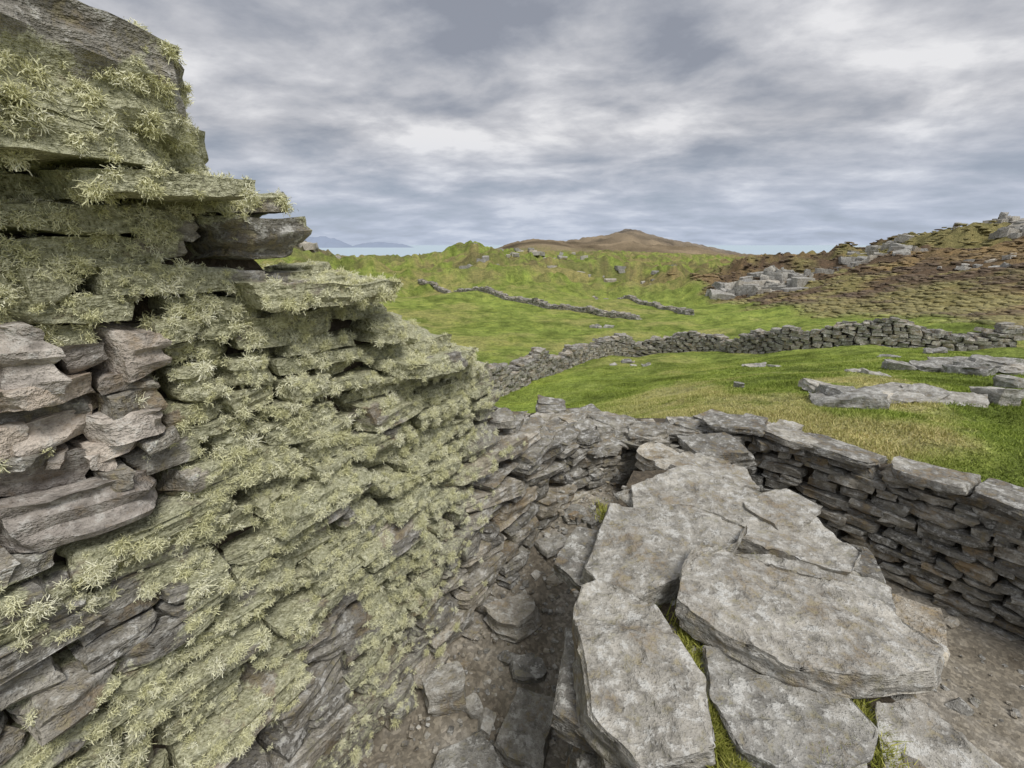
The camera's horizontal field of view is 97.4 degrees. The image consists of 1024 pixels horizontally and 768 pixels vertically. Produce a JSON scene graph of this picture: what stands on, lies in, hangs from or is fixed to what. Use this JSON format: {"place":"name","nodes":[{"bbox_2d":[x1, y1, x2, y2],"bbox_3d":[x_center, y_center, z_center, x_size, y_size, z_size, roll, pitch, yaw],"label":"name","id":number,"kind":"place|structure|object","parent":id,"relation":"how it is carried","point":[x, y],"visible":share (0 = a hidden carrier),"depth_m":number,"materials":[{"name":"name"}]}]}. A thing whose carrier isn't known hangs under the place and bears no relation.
{"place":"outdoors","nodes":[
{"label":"outdoors","id":0,"kind":"place"},
{"bbox_2d":[305,236,353,247],"bbox_3d":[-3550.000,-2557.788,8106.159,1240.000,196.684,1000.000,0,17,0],"label":"island","id":1,"kind":"structure","parent":0,"point":[323,242],"depth_m":7828.26,"materials":[{"name":"blue"}]},
{"bbox_2d":[353,242,410,247],"bbox_3d":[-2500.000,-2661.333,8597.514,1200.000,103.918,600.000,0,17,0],"label":"island","id":2,"kind":"structure","parent":0,"point":[379,245],"depth_m":8386.03,"materials":[{"name":"blue"}]},
{"bbox_2d":[78,0,1023,244],"label":"sky","id":3,"kind":"structure","parent":0,"point":[406,122],"materials":[{"name":"grey"}]},
{"bbox_2d":[319,245,866,256],"bbox_3d":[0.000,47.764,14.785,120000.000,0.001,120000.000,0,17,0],"label":"sea","id":4,"kind":"structure","parent":0,"point":[741,249],"depth_m":4909.24,"materials":[{"name":"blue liquid"}]},
{"bbox_2d":[255,218,1023,486],"bbox_3d":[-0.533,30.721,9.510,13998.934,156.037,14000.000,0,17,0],"label":"ground","id":5,"kind":"structure","parent":0,"point":[494,329],"depth_m":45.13,"materials":[{"name":"green plant"}]},
{"bbox_2d":[296,241,340,258],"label":"rock outcrop","id":6,"kind":"object","parent":5,"relation":"on","point":[309,245],"visible":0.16,"depth_m":126.91,"materials":[{"name":"stone"}]},
{"bbox_2d":[0,0,670,767],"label":"ruined broch wall","id":7,"kind":"structure","parent":5,"relation":"on","point":[96,482],"depth_m":1.56,"materials":[{"name":"stone"}]},
{"bbox_2d":[0,17,527,767],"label":"lichen","id":8,"kind":"object","parent":7,"relation":"attached to","point":[98,573],"visible":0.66,"depth_m":1.61,"materials":[{"name":"green"}]},
{"bbox_2d":[459,256,488,268],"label":"rock outcrop","id":9,"kind":"object","parent":5,"relation":"on","point":[484,259],"visible":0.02,"depth_m":114.05,"materials":[{"name":"stone"}]},
{"bbox_2d":[417,279,640,319],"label":"field wall","id":10,"kind":"structure","parent":5,"relation":"on","point":[589,309],"depth_m":50.29,"materials":[{"name":"stone"}]},
{"bbox_2d":[474,243,587,259],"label":"rock outcrop","id":11,"kind":"object","parent":5,"relation":"on","point":[535,253],"visible":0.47,"depth_m":151.48,"materials":[{"name":"stone"}]},
{"bbox_2d":[547,265,590,276],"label":"rock outcrop","id":12,"kind":"object","parent":5,"relation":"on","point":[552,266],"visible":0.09,"depth_m":87.74,"materials":[{"name":"stone"}]},
{"bbox_2d":[589,324,613,327],"bbox_3d":[7.148,-4.537,36.064,1.823,0.480,1.342,15,23,40],"label":"rock outcrop","id":13,"kind":"object","parent":5,"relation":"on","point":[600,326],"visible":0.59,"depth_m":35.89,"materials":[{"name":"stone"}]},
{"bbox_2d":[489,330,762,395],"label":"field wall","id":14,"kind":"structure","parent":5,"relation":"on","point":[536,363],"depth_m":20.03,"materials":[{"name":"stone"}]},
{"bbox_2d":[609,358,650,366],"bbox_3d":[5.115,-0.882,19.144,1.771,0.446,1.237,8,19,23],"label":"rock outcrop","id":15,"kind":"object","parent":5,"relation":"on","point":[628,360],"visible":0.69,"depth_m":19.12,"materials":[{"name":"stone"}]},
{"bbox_2d":[602,265,676,283],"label":"rock outcrop","id":16,"kind":"object","parent":5,"relation":"on","point":[620,269],"visible":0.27,"depth_m":115.21,"materials":[{"name":"stone"}]},
{"bbox_2d":[592,295,694,314],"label":"field wall","id":17,"kind":"structure","parent":5,"relation":"on","point":[677,310],"depth_m":53.51,"materials":[{"name":"stone"}]},
{"bbox_2d":[733,381,744,387],"bbox_3d":[3.908,0.029,7.751,0.176,0.153,0.268,9,19,26],"label":"boulder","id":18,"kind":"object","parent":5,"relation":"on","point":[737,384],"visible":0.57,"depth_m":7.66,"materials":[{"name":"stone"}]},
{"bbox_2d":[705,273,814,299],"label":"rock outcrop","id":19,"kind":"object","parent":5,"relation":"on","point":[733,290],"visible":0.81,"depth_m":57.76,"materials":[{"name":"stone"}]},
{"bbox_2d":[742,362,779,367],"bbox_3d":[7.326,-0.477,13.078,0.986,0.353,1.045,0,17,0],"label":"rock outcrop","id":20,"kind":"object","parent":5,"relation":"on","point":[763,364],"visible":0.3,"depth_m":13.22,"materials":[{"name":"stone"}]},
{"bbox_2d":[551,451,1002,767],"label":"slab capped wall","id":21,"kind":"structure","parent":5,"relation":"on","point":[787,601],"depth_m":1.76,"materials":[{"name":"stone"}]},
{"bbox_2d":[589,488,918,767],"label":"moss","id":22,"kind":"object","parent":21,"relation":"on","point":[723,750],"visible":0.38,"depth_m":1.50,"materials":[{"name":"green plant"}]},
{"bbox_2d":[739,265,834,282],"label":"rock outcrop","id":23,"kind":"object","parent":5,"relation":"on","point":[772,272],"visible":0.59,"depth_m":60.59,"materials":[{"name":"stone"}]},
{"bbox_2d":[580,409,1023,640],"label":"dry stone revetment wall","id":24,"kind":"structure","parent":5,"relation":"on","point":[942,537],"depth_m":3.39,"materials":[{"name":"stone"}]},
{"bbox_2d":[667,220,1023,326],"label":"heather","id":25,"kind":"object","parent":5,"relation":"on","point":[981,311],"visible":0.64,"depth_m":38.01,"materials":[{"name":"plant"}]},
{"bbox_2d":[844,368,890,376],"bbox_3d":[6.620,-0.179,8.310,0.546,0.236,0.620,-4,18,-13],"label":"rock outcrop","id":26,"kind":"object","parent":5,"relation":"on","point":[864,371],"visible":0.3,"depth_m":8.25,"materials":[{"name":"stone"}]},
{"bbox_2d":[846,234,913,254],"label":"rock outcrop","id":27,"kind":"object","parent":5,"relation":"on","point":[872,249],"visible":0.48,"depth_m":78.82,"materials":[{"name":"stone"}]},
{"bbox_2d":[833,243,927,270],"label":"rock outcrop","id":28,"kind":"object","parent":5,"relation":"on","point":[895,248],"visible":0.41,"depth_m":61.10,"materials":[{"name":"stone"}]},
{"bbox_2d":[749,317,1023,353],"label":"field wall","id":29,"kind":"structure","parent":5,"relation":"on","point":[894,332],"depth_m":15.82,"materials":[{"name":"stone"}]},
{"bbox_2d":[798,378,989,409],"bbox_3d":[4.798,0.211,5.754,2.008,0.448,1.456,6,18,18],"label":"rock outcrop","id":30,"kind":"object","parent":5,"relation":"on","point":[877,396],"visible":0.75,"depth_m":5.51,"materials":[{"name":"stone"}]},
{"bbox_2d":[877,347,1023,362],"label":"rock outcrop","id":31,"kind":"object","parent":5,"relation":"on","point":[938,350],"visible":0.37,"depth_m":12.16,"materials":[{"name":"stone"}]},
{"bbox_2d":[881,354,1023,376],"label":"rock outcrop","id":32,"kind":"object","parent":5,"relation":"on","point":[978,364],"visible":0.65,"depth_m":9.11,"materials":[{"name":"stone"}]},
{"bbox_2d":[937,253,1016,270],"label":"rock outcrop","id":33,"kind":"object","parent":5,"relation":"on","point":[963,266],"visible":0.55,"depth_m":42.83,"materials":[{"name":"stone"}]},
{"bbox_2d":[953,212,1023,228],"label":"rock outcrop","id":34,"kind":"object","parent":5,"relation":"on","point":[1003,217],"visible":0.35,"depth_m":83.22,"materials":[{"name":"stone"}]},
{"bbox_2d":[969,386,1023,405],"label":"boulder","id":35,"kind":"object","parent":5,"relation":"on","point":[1002,396],"visible":0.64,"depth_m":5.37,"materials":[{"name":"stone"}]},
{"bbox_2d":[988,221,1023,238],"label":"rock outcrop","id":36,"kind":"object","parent":5,"relation":"on","point":[1012,230],"visible":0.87,"depth_m":61.33,"materials":[{"name":"stone"}]},
{"bbox_2d":[992,374,1023,387],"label":"boulder","id":37,"kind":"object","parent":5,"relation":"on","point":[1003,380],"visible":0.63,"depth_m":7.13,"materials":[{"name":"stone"}]},
{"bbox_2d":[354,485,1023,767],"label":"gravel path","id":38,"kind":"structure","parent":0,"point":[1001,744],"depth_m":2.68,"materials":[{"name":"grey gravel"}]},
{"bbox_2d":[363,488,1023,767],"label":"loose stones","id":39,"kind":"object","parent":38,"relation":"on","point":[525,732],"visible":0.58,"depth_m":2.59,"materials":[{"name":"grey stone"}]}
]}

